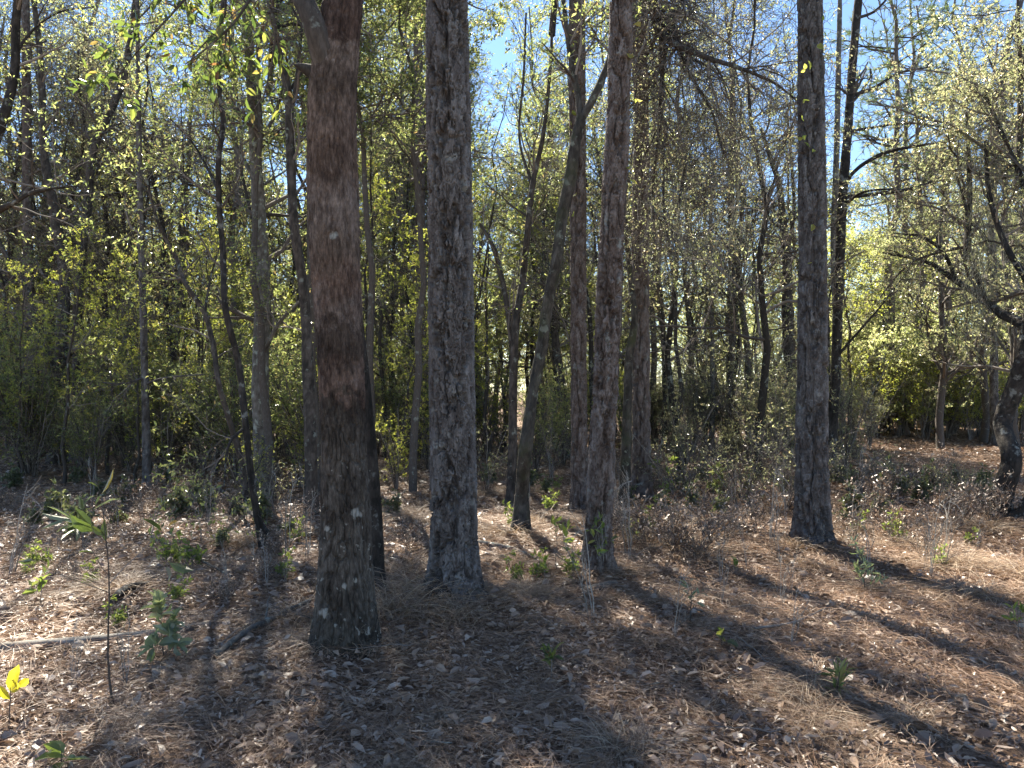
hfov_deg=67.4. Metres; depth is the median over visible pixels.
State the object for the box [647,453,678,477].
seedling
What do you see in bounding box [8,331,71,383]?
leafy shrub
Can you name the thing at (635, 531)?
leafy seedling
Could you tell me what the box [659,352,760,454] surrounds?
olive shrub
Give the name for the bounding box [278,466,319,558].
dead weed
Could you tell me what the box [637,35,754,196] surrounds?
spanish moss
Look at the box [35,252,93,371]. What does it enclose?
yellow leaved sapling
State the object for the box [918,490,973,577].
dead weed
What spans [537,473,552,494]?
green plant
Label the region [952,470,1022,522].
dry brush
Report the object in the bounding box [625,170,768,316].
spanish moss
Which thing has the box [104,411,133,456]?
leafy shrub
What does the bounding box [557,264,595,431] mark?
yellow leaved sapling
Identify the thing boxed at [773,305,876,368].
olive shrub
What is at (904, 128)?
pine tree
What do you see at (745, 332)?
tall twiggy tree
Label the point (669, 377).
twiggy tree
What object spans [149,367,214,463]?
leafy shrub
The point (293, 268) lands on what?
oak tree
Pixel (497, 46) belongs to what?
sky
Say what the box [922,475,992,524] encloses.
dry brush
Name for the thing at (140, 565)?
dry grass tuft
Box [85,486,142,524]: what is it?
dry brush
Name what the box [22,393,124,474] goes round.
bare twiggy shrub
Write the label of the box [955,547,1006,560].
dry grass tuft
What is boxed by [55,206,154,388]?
oak tree
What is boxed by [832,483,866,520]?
green plant
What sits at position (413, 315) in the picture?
yellow leaved sapling
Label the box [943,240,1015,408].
sapling
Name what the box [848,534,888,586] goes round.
seedling
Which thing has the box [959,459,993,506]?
bare twiggy shrub
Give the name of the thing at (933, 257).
pale far tree
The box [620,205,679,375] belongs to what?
oak tree
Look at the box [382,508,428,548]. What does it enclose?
dry brush
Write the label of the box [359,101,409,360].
olive leaved tree
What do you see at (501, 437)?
leafy shrub
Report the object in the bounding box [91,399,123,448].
leafy shrub
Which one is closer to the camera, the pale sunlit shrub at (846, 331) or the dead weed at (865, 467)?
the dead weed at (865, 467)
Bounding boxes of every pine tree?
[146,113,205,310]
[418,0,488,604]
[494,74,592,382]
[567,0,587,511]
[578,0,632,574]
[585,0,893,500]
[693,115,737,376]
[785,0,836,546]
[823,0,1000,434]
[849,123,915,278]
[850,0,981,428]
[856,0,978,428]
[875,0,1016,429]
[878,133,957,332]
[952,70,1017,350]
[965,0,1023,445]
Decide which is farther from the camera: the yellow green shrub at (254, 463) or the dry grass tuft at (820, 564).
the yellow green shrub at (254, 463)
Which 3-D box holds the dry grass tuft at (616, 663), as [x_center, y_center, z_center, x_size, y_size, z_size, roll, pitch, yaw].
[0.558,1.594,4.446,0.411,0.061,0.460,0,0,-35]
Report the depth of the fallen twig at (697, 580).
6.00 m
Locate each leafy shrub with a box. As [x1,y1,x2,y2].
[0,298,73,475]
[0,322,22,432]
[0,367,45,448]
[0,370,81,472]
[0,373,25,453]
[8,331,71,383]
[9,352,53,440]
[25,300,190,468]
[29,385,95,465]
[49,386,126,480]
[50,361,122,444]
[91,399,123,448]
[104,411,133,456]
[121,354,209,460]
[123,392,170,450]
[124,350,208,457]
[131,350,219,456]
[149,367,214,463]
[174,323,298,437]
[179,351,226,383]
[179,378,222,458]
[180,350,280,482]
[187,358,274,460]
[194,323,251,401]
[198,295,301,462]
[233,301,366,465]
[242,338,318,455]
[246,283,318,391]
[249,351,318,456]
[373,306,477,426]
[373,325,428,458]
[373,340,395,389]
[374,374,428,458]
[375,389,400,454]
[425,362,505,445]
[475,325,507,412]
[475,363,508,444]
[481,401,523,454]
[506,377,570,471]
[517,353,593,465]
[518,354,566,417]
[548,332,623,415]
[567,373,623,440]
[587,310,661,430]
[615,386,654,448]
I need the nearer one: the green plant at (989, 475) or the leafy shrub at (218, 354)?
the green plant at (989, 475)
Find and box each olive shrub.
[621,352,695,447]
[650,375,694,446]
[650,386,737,473]
[651,338,748,451]
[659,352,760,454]
[671,345,771,443]
[685,348,743,403]
[687,311,796,466]
[691,351,753,448]
[698,332,778,424]
[700,369,752,451]
[717,405,752,466]
[722,353,795,454]
[724,347,839,469]
[750,323,796,394]
[755,376,841,459]
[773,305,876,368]
[775,382,796,453]
[779,333,933,467]
[795,339,899,421]
[838,415,876,459]
[847,371,923,447]
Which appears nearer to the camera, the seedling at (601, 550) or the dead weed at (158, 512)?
the seedling at (601, 550)
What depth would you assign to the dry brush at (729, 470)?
10.90 m
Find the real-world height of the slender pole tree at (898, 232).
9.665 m
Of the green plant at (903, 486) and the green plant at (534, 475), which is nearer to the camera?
the green plant at (903, 486)
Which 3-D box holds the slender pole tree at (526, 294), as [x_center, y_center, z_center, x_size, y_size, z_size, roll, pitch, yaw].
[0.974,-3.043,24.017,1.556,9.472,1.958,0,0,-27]
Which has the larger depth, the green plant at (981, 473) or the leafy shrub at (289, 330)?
the leafy shrub at (289, 330)
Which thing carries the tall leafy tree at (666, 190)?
on the ground
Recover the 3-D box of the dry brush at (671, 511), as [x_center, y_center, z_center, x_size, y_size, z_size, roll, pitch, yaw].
[1.383,1.203,6.944,0.818,0.818,0.826,0,1,33]
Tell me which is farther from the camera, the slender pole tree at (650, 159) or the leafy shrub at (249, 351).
the slender pole tree at (650, 159)
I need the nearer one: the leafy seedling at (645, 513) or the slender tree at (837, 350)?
the leafy seedling at (645, 513)
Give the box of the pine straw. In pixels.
[0,436,1023,767]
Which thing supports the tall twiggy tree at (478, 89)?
on the ground
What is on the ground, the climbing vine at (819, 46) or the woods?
the woods
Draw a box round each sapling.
[0,245,70,404]
[0,258,64,471]
[0,308,34,467]
[0,313,23,412]
[24,219,122,485]
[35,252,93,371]
[70,335,100,408]
[72,248,158,475]
[83,322,111,451]
[98,284,169,482]
[114,292,163,438]
[126,249,182,444]
[128,320,174,457]
[129,207,190,361]
[152,306,208,435]
[158,208,253,474]
[170,235,247,472]
[179,201,253,452]
[234,249,300,455]
[236,247,299,445]
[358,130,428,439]
[358,154,427,458]
[375,335,406,432]
[385,282,428,476]
[390,229,428,446]
[472,177,533,462]
[473,255,511,450]
[474,263,528,446]
[503,142,590,450]
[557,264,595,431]
[586,289,630,453]
[715,185,797,399]
[827,207,890,435]
[865,226,935,433]
[894,239,959,428]
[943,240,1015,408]
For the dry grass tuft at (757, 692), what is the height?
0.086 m
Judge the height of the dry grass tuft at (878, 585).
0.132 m
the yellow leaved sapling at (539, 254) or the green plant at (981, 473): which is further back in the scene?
the yellow leaved sapling at (539, 254)
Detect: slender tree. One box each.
[0,0,58,424]
[0,0,124,261]
[0,0,152,464]
[0,149,83,467]
[56,0,135,459]
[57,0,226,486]
[102,0,296,547]
[102,140,291,512]
[154,0,423,496]
[211,0,405,515]
[268,0,424,90]
[359,3,500,454]
[363,323,386,597]
[392,0,515,54]
[472,0,607,507]
[523,219,590,459]
[618,210,637,506]
[657,269,666,451]
[708,163,714,451]
[726,69,734,436]
[743,100,798,450]
[747,300,796,447]
[828,0,982,473]
[830,0,841,312]
[934,211,942,436]
[1004,497,1023,520]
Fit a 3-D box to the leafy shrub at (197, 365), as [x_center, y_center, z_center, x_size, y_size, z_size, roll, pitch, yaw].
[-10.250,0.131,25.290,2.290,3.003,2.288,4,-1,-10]
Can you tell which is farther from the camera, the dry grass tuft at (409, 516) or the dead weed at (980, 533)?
the dry grass tuft at (409, 516)
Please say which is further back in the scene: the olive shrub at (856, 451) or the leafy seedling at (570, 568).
the olive shrub at (856, 451)
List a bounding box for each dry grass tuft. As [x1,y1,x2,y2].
[3,587,66,608]
[8,536,102,554]
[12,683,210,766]
[18,559,202,606]
[26,482,65,492]
[38,518,118,531]
[82,559,125,572]
[93,556,185,574]
[127,467,192,480]
[137,646,262,702]
[189,526,273,543]
[199,526,288,547]
[206,588,314,644]
[268,624,366,660]
[295,566,487,631]
[303,523,319,534]
[317,741,416,767]
[326,736,466,767]
[334,617,431,664]
[363,731,494,767]
[374,547,536,611]
[378,579,544,632]
[382,503,428,516]
[382,504,432,523]
[383,693,492,743]
[384,546,482,579]
[388,514,429,524]
[429,576,524,599]
[469,672,580,726]
[477,480,505,496]
[477,511,573,542]
[485,484,542,495]
[485,548,542,567]
[485,575,584,608]
[487,568,577,604]
[488,525,578,547]
[501,481,569,495]
[501,501,584,528]
[508,532,559,546]
[528,698,716,767]
[534,549,650,577]
[547,555,626,574]
[555,507,622,525]
[569,502,669,522]
[578,557,651,579]
[585,587,644,604]
[591,650,649,671]
[614,506,769,560]
[614,520,716,544]
[616,582,689,609]
[626,630,688,651]
[627,681,790,741]
[630,538,757,571]
[635,499,716,521]
[647,578,770,612]
[679,510,769,527]
[693,595,798,628]
[710,504,787,520]
[711,671,815,711]
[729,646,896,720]
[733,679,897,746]
[754,528,843,553]
[766,708,900,755]
[771,548,853,573]
[780,525,894,549]
[803,732,944,767]
[812,711,911,747]
[822,568,929,598]
[831,495,871,511]
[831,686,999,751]
[832,520,877,534]
[856,535,905,548]
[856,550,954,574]
[871,516,944,531]
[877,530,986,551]
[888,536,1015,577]
[888,614,961,631]
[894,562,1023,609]
[896,552,994,574]
[908,551,991,573]
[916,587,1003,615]
[918,511,1023,536]
[940,510,1023,534]
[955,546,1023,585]
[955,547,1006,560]
[969,670,1023,696]
[975,620,1023,645]
[982,624,1023,638]
[985,633,1023,659]
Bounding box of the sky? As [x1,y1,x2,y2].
[0,0,1023,391]
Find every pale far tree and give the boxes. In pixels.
[488,276,524,408]
[774,159,893,372]
[829,230,898,430]
[830,225,926,434]
[843,222,902,330]
[858,227,929,336]
[891,213,958,332]
[898,176,985,425]
[927,267,965,335]
[932,234,979,333]
[968,223,1023,327]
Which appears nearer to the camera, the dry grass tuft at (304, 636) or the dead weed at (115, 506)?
the dry grass tuft at (304, 636)
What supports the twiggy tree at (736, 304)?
on the ground
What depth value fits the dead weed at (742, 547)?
6.71 m
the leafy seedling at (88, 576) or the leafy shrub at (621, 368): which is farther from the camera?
the leafy shrub at (621, 368)
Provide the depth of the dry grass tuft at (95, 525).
8.60 m
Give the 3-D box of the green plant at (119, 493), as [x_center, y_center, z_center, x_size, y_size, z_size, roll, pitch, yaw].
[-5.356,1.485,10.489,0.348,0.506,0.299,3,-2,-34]
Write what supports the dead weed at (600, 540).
on the ground
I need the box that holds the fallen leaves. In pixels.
[0,428,1023,767]
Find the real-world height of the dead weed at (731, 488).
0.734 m
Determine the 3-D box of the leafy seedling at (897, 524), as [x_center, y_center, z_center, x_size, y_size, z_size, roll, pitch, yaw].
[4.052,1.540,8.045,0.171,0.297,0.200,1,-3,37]
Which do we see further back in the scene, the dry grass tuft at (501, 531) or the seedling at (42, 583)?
the dry grass tuft at (501, 531)
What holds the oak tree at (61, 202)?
on the ground
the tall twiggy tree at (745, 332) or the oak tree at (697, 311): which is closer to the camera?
the tall twiggy tree at (745, 332)
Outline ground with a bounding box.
[0,393,1023,767]
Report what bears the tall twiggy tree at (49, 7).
on the ground
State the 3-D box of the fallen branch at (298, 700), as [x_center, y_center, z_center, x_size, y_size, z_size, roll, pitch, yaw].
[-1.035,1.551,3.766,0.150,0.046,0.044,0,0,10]
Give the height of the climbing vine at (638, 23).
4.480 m
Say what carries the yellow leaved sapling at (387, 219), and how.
on the ground
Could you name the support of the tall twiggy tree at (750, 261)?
on the ground
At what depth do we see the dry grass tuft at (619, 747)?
3.33 m
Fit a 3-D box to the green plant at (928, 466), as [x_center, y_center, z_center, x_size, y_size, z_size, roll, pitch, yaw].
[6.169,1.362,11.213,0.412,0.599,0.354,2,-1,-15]
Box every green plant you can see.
[0,462,21,488]
[13,466,24,486]
[22,502,42,527]
[41,478,70,515]
[65,493,100,533]
[66,461,87,483]
[89,476,106,497]
[106,475,132,505]
[114,506,130,522]
[128,479,140,494]
[155,477,190,518]
[158,459,175,482]
[186,479,216,515]
[193,474,210,493]
[210,521,231,546]
[232,496,242,515]
[242,482,274,521]
[276,514,294,536]
[381,487,401,512]
[480,456,497,485]
[530,462,541,487]
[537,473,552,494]
[631,485,637,503]
[658,489,673,509]
[671,467,688,493]
[682,478,706,507]
[695,462,709,480]
[708,489,729,516]
[742,469,760,492]
[775,479,788,492]
[829,456,851,484]
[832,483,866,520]
[838,463,861,491]
[869,485,894,513]
[878,455,896,482]
[893,467,914,495]
[910,469,938,502]
[920,457,949,487]
[947,464,963,484]
[975,462,994,486]
[979,474,992,497]
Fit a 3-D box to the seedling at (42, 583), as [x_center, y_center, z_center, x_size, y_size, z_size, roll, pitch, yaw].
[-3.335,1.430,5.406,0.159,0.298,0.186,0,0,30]
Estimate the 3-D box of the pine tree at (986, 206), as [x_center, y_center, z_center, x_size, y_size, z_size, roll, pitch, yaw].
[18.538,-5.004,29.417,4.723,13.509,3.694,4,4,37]
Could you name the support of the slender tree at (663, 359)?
on the ground
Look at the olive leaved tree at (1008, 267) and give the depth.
17.23 m
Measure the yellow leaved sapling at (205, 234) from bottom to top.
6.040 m
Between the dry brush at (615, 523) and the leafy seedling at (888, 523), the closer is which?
the dry brush at (615, 523)
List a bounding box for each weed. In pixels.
[2,476,55,574]
[53,488,61,515]
[55,518,69,545]
[70,615,90,682]
[85,457,98,501]
[100,482,120,524]
[113,609,143,682]
[133,491,143,524]
[147,485,176,540]
[181,492,204,540]
[202,466,222,520]
[203,484,225,527]
[208,448,222,484]
[211,541,230,575]
[213,551,231,601]
[219,454,269,533]
[224,500,241,526]
[240,526,256,559]
[243,499,250,528]
[248,535,271,586]
[262,463,291,518]
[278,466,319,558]
[288,464,304,504]
[301,487,319,556]
[544,452,555,478]
[551,508,598,621]
[570,527,577,558]
[594,510,619,564]
[613,463,633,557]
[613,485,632,544]
[615,467,633,542]
[615,480,629,536]
[668,566,699,637]
[716,535,733,583]
[717,559,739,606]
[725,469,742,505]
[726,525,748,566]
[758,456,797,542]
[761,510,787,562]
[769,466,791,522]
[775,550,788,601]
[784,580,815,644]
[787,554,807,588]
[847,478,873,539]
[847,516,874,571]
[855,439,876,493]
[858,442,877,493]
[909,502,937,559]
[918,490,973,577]
[933,488,974,559]
[976,517,991,548]
[1019,613,1023,635]
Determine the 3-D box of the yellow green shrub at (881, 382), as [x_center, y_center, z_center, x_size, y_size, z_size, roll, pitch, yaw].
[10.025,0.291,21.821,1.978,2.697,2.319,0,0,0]
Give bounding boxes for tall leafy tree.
[0,0,197,364]
[0,7,59,233]
[36,21,141,405]
[63,0,194,269]
[153,0,291,401]
[170,70,287,301]
[224,4,387,428]
[296,3,477,428]
[357,32,425,358]
[364,6,515,427]
[376,2,524,293]
[471,124,513,350]
[473,0,601,420]
[477,63,588,422]
[523,0,677,290]
[569,16,695,294]
[623,47,724,324]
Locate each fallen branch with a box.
[110,580,150,602]
[156,538,232,577]
[285,695,315,703]
[477,540,536,558]
[583,580,617,591]
[754,605,825,628]
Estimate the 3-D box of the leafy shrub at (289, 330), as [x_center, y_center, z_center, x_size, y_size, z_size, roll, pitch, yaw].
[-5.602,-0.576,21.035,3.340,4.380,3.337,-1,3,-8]
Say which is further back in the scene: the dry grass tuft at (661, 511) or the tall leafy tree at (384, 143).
the tall leafy tree at (384, 143)
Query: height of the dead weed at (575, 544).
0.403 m
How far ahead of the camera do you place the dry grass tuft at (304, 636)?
4.34 m
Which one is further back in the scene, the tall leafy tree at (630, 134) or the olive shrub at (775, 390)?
the tall leafy tree at (630, 134)
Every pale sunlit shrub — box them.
[517,350,568,403]
[661,319,755,382]
[792,293,906,429]
[830,280,971,428]
[831,320,929,436]
[844,340,936,435]
[868,327,967,438]
[872,316,934,417]
[897,329,1007,429]
[901,323,966,430]
[913,344,982,434]
[931,333,1022,436]
[932,310,1008,424]
[953,334,1009,415]
[957,393,972,431]
[962,327,1023,416]
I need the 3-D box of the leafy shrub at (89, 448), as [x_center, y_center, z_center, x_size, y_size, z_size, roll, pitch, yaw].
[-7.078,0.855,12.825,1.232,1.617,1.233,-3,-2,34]
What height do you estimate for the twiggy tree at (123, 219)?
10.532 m
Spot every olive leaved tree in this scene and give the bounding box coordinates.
[2,157,74,338]
[89,165,174,376]
[190,177,250,362]
[358,166,410,404]
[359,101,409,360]
[473,119,538,423]
[495,219,570,373]
[848,156,938,422]
[863,24,1018,448]
[864,162,957,326]
[870,150,963,334]
[896,33,1023,443]
[900,0,1023,448]
[946,3,1023,363]
[962,126,1023,431]
[966,22,1023,327]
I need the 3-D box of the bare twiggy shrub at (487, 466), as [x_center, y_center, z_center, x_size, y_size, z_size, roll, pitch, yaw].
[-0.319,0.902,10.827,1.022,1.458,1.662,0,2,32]
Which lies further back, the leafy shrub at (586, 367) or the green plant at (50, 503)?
the leafy shrub at (586, 367)
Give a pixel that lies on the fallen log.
(6, 646)
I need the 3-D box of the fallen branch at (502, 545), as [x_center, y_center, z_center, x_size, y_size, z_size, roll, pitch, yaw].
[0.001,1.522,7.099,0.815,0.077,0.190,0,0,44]
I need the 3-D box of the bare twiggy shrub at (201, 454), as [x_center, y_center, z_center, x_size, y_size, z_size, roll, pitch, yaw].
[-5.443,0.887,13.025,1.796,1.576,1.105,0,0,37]
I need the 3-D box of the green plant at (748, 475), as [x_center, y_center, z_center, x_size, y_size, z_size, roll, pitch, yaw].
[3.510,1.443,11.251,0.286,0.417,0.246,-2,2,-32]
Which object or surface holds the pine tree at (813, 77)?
on the ground
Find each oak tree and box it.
[0,174,71,354]
[9,144,133,375]
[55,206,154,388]
[66,0,381,658]
[89,211,169,408]
[90,0,363,500]
[99,137,206,370]
[131,85,252,367]
[149,134,286,424]
[198,0,397,493]
[208,191,307,432]
[223,70,363,409]
[262,0,482,424]
[272,107,412,348]
[296,131,408,345]
[317,0,540,493]
[383,153,488,355]
[473,215,508,354]
[476,169,568,405]
[483,135,625,444]
[510,0,673,534]
[560,163,632,347]
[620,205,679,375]
[649,127,760,424]
[650,210,754,382]
[735,243,796,369]
[751,159,856,338]
[767,165,863,341]
[843,0,1023,516]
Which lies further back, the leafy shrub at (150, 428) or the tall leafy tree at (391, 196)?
the tall leafy tree at (391, 196)
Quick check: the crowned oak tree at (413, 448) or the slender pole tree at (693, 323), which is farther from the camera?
the slender pole tree at (693, 323)
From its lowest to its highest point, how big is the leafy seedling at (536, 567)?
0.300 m
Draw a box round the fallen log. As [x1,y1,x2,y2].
[0,621,211,653]
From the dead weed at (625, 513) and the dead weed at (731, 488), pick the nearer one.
the dead weed at (625, 513)
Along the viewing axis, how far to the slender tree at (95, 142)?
16.39 m
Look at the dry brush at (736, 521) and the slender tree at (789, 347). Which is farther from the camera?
the slender tree at (789, 347)
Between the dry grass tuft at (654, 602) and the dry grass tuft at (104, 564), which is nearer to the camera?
the dry grass tuft at (654, 602)
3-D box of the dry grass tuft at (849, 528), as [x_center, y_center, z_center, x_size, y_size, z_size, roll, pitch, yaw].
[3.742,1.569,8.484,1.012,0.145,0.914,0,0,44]
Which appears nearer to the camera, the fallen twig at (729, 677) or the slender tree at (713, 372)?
the fallen twig at (729, 677)
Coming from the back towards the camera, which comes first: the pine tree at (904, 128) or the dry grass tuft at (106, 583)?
the pine tree at (904, 128)
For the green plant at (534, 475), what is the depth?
11.43 m
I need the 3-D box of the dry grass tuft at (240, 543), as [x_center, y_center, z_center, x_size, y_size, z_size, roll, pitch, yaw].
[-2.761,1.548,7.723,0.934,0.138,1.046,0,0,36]
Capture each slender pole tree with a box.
[0,0,96,390]
[0,28,51,383]
[32,49,105,370]
[85,0,200,450]
[95,103,148,415]
[142,47,215,470]
[147,93,229,384]
[169,47,246,298]
[188,2,306,371]
[285,205,306,432]
[357,1,416,391]
[359,174,383,317]
[381,28,427,452]
[397,14,499,434]
[427,90,492,434]
[471,66,531,330]
[482,90,566,451]
[512,171,562,377]
[513,140,570,416]
[537,38,605,295]
[545,0,631,444]
[586,150,628,336]
[623,51,672,303]
[629,8,728,471]
[649,117,724,438]
[688,136,743,451]
[724,81,795,425]
[737,173,779,380]
[748,0,851,287]
[826,90,871,385]
[873,171,929,337]
[912,184,941,327]
[925,117,987,342]
[975,147,1023,395]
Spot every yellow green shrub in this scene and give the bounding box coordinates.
[0,384,52,464]
[36,368,130,471]
[111,379,203,469]
[219,429,274,491]
[271,409,304,489]
[375,406,418,488]
[402,389,429,471]
[475,347,532,455]
[782,389,796,450]
[841,347,908,438]
[858,330,940,436]
[889,357,963,439]
[926,357,1009,439]
[927,349,988,438]
[963,345,1023,434]
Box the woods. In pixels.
[5,192,1018,398]
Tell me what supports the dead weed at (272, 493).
on the ground
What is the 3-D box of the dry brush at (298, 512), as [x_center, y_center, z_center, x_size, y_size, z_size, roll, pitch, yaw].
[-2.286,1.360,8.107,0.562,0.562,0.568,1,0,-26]
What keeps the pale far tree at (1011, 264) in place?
on the ground
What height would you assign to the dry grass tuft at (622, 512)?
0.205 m
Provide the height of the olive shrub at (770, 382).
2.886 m
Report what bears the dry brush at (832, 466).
on the ground
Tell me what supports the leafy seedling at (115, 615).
on the ground
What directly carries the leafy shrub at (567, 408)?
on the ground
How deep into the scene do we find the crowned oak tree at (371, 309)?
10.88 m
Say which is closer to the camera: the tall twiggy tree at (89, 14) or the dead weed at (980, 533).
the dead weed at (980, 533)
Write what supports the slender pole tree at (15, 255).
on the ground
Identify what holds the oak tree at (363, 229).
on the ground
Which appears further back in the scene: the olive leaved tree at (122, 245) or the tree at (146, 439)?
the olive leaved tree at (122, 245)
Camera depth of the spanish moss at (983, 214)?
9.57 m
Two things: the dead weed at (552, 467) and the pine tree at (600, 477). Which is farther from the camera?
the dead weed at (552, 467)
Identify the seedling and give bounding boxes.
[0,665,28,725]
[18,470,192,705]
[21,544,39,566]
[21,561,35,573]
[22,564,50,597]
[30,538,53,563]
[35,740,87,767]
[42,494,116,546]
[63,510,80,537]
[80,559,101,584]
[101,594,127,625]
[108,505,123,524]
[138,588,192,662]
[147,527,184,567]
[167,527,207,567]
[167,574,193,603]
[274,546,295,577]
[288,515,305,541]
[502,499,512,523]
[504,549,524,581]
[529,547,549,578]
[540,642,562,679]
[541,554,551,575]
[542,488,560,509]
[551,515,574,570]
[552,475,562,488]
[560,546,582,578]
[586,513,618,576]
[629,519,642,542]
[637,504,654,527]
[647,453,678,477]
[652,480,673,502]
[681,578,708,621]
[704,462,723,496]
[709,466,730,492]
[716,627,738,647]
[731,556,738,572]
[815,658,853,694]
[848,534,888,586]
[850,509,868,532]
[882,508,903,532]
[890,517,907,539]
[932,543,949,565]
[964,526,979,542]
[1001,601,1023,634]
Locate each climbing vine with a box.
[567,0,576,504]
[613,0,641,472]
[797,0,824,541]
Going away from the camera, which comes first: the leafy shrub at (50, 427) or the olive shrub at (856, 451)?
the leafy shrub at (50, 427)
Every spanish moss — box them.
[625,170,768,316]
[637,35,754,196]
[678,90,796,233]
[899,85,1023,374]
[920,46,1000,197]
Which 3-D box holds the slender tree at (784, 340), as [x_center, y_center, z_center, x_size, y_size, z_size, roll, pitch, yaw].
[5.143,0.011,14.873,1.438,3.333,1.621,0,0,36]
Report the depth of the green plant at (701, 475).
12.22 m
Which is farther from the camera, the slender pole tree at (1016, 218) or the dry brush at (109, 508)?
the slender pole tree at (1016, 218)
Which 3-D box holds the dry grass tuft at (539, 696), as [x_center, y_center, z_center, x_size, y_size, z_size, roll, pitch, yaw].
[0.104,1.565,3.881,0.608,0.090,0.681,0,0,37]
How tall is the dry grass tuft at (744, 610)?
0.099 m
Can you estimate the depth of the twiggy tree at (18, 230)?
25.22 m
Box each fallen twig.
[213,598,261,645]
[270,604,311,618]
[344,638,415,649]
[367,715,452,743]
[592,676,660,688]
[678,576,718,590]
[689,708,779,732]
[717,673,745,685]
[725,612,771,663]
[733,586,776,611]
[926,675,965,704]
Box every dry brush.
[0,487,26,511]
[48,548,101,581]
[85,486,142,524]
[114,464,165,510]
[146,480,172,502]
[196,563,246,604]
[211,475,242,512]
[248,546,295,580]
[256,513,307,559]
[269,489,320,531]
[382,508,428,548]
[582,489,644,543]
[613,487,677,548]
[614,450,631,476]
[626,476,717,551]
[631,451,684,492]
[662,491,741,557]
[674,476,740,524]
[692,480,763,549]
[698,444,756,494]
[715,476,790,534]
[731,463,772,498]
[762,448,794,500]
[828,448,844,484]
[832,498,882,543]
[833,466,901,522]
[850,450,924,503]
[868,488,935,541]
[893,505,954,555]
[898,439,960,486]
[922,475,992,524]
[945,469,992,515]
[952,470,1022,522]
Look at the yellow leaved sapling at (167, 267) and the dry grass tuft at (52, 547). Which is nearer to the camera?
the dry grass tuft at (52, 547)
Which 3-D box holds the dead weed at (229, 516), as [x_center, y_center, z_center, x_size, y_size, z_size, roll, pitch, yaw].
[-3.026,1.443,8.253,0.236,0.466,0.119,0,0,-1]
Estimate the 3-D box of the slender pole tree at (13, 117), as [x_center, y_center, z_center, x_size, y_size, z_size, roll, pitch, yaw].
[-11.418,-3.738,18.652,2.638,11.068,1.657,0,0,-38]
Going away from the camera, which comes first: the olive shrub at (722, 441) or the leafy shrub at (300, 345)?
the leafy shrub at (300, 345)
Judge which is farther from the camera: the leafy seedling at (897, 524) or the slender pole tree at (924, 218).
the slender pole tree at (924, 218)
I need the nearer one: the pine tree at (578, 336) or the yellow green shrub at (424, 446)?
the pine tree at (578, 336)
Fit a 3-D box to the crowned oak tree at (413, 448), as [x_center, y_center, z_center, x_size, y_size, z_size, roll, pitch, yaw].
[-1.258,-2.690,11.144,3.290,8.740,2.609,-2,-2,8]
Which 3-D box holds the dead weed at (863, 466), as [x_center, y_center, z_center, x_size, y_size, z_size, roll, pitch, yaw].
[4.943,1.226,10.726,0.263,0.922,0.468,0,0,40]
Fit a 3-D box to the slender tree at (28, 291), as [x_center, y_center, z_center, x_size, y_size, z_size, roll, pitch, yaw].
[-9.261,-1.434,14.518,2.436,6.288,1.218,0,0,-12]
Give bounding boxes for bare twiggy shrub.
[0,382,64,478]
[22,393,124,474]
[92,383,189,472]
[154,413,226,478]
[219,390,289,477]
[238,442,320,511]
[249,396,298,476]
[476,399,521,493]
[533,397,570,479]
[632,415,737,504]
[657,414,727,486]
[675,404,794,502]
[684,448,703,471]
[698,435,792,513]
[707,443,760,476]
[731,387,879,509]
[741,439,794,470]
[828,433,890,495]
[828,441,874,465]
[834,439,889,485]
[870,441,918,473]
[885,460,913,475]
[903,459,952,503]
[929,455,971,489]
[929,458,982,508]
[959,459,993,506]
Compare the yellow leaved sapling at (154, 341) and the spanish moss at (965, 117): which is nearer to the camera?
the spanish moss at (965, 117)
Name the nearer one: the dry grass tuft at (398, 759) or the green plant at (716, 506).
the dry grass tuft at (398, 759)
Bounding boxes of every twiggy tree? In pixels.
[0,0,126,440]
[0,0,129,370]
[0,0,175,432]
[0,3,147,353]
[0,9,222,448]
[0,10,200,446]
[0,14,166,364]
[0,17,128,449]
[0,144,56,357]
[21,0,253,449]
[47,0,302,359]
[77,0,376,449]
[85,229,163,378]
[153,237,208,375]
[215,4,385,308]
[228,215,316,375]
[276,254,300,348]
[297,219,393,383]
[357,1,514,284]
[357,4,426,416]
[358,125,492,449]
[378,21,536,435]
[426,212,529,392]
[475,124,600,432]
[479,154,629,392]
[481,64,717,449]
[493,32,629,313]
[508,120,597,409]
[545,0,773,443]
[562,161,701,380]
[586,0,785,437]
[586,20,791,461]
[588,0,898,472]
[630,0,830,448]
[630,0,871,449]
[676,250,749,406]
[679,165,797,447]
[745,219,844,385]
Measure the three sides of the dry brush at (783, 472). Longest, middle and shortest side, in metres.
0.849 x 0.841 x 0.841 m
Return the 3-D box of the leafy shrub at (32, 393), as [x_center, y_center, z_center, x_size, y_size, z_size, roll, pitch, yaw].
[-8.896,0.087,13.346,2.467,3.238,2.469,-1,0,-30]
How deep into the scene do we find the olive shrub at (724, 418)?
17.63 m
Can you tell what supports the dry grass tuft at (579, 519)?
on the ground
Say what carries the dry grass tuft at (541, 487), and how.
on the ground
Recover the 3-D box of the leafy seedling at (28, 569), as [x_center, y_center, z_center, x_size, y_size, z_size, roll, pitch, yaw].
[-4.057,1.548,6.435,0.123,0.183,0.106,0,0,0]
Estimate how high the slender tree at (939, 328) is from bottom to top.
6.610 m
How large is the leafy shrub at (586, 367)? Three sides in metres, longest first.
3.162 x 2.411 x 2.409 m
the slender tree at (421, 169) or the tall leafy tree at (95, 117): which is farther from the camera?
the tall leafy tree at (95, 117)
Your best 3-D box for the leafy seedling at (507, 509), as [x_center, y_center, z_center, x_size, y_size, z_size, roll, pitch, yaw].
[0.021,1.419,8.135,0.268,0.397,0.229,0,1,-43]
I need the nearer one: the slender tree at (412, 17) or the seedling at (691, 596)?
the seedling at (691, 596)

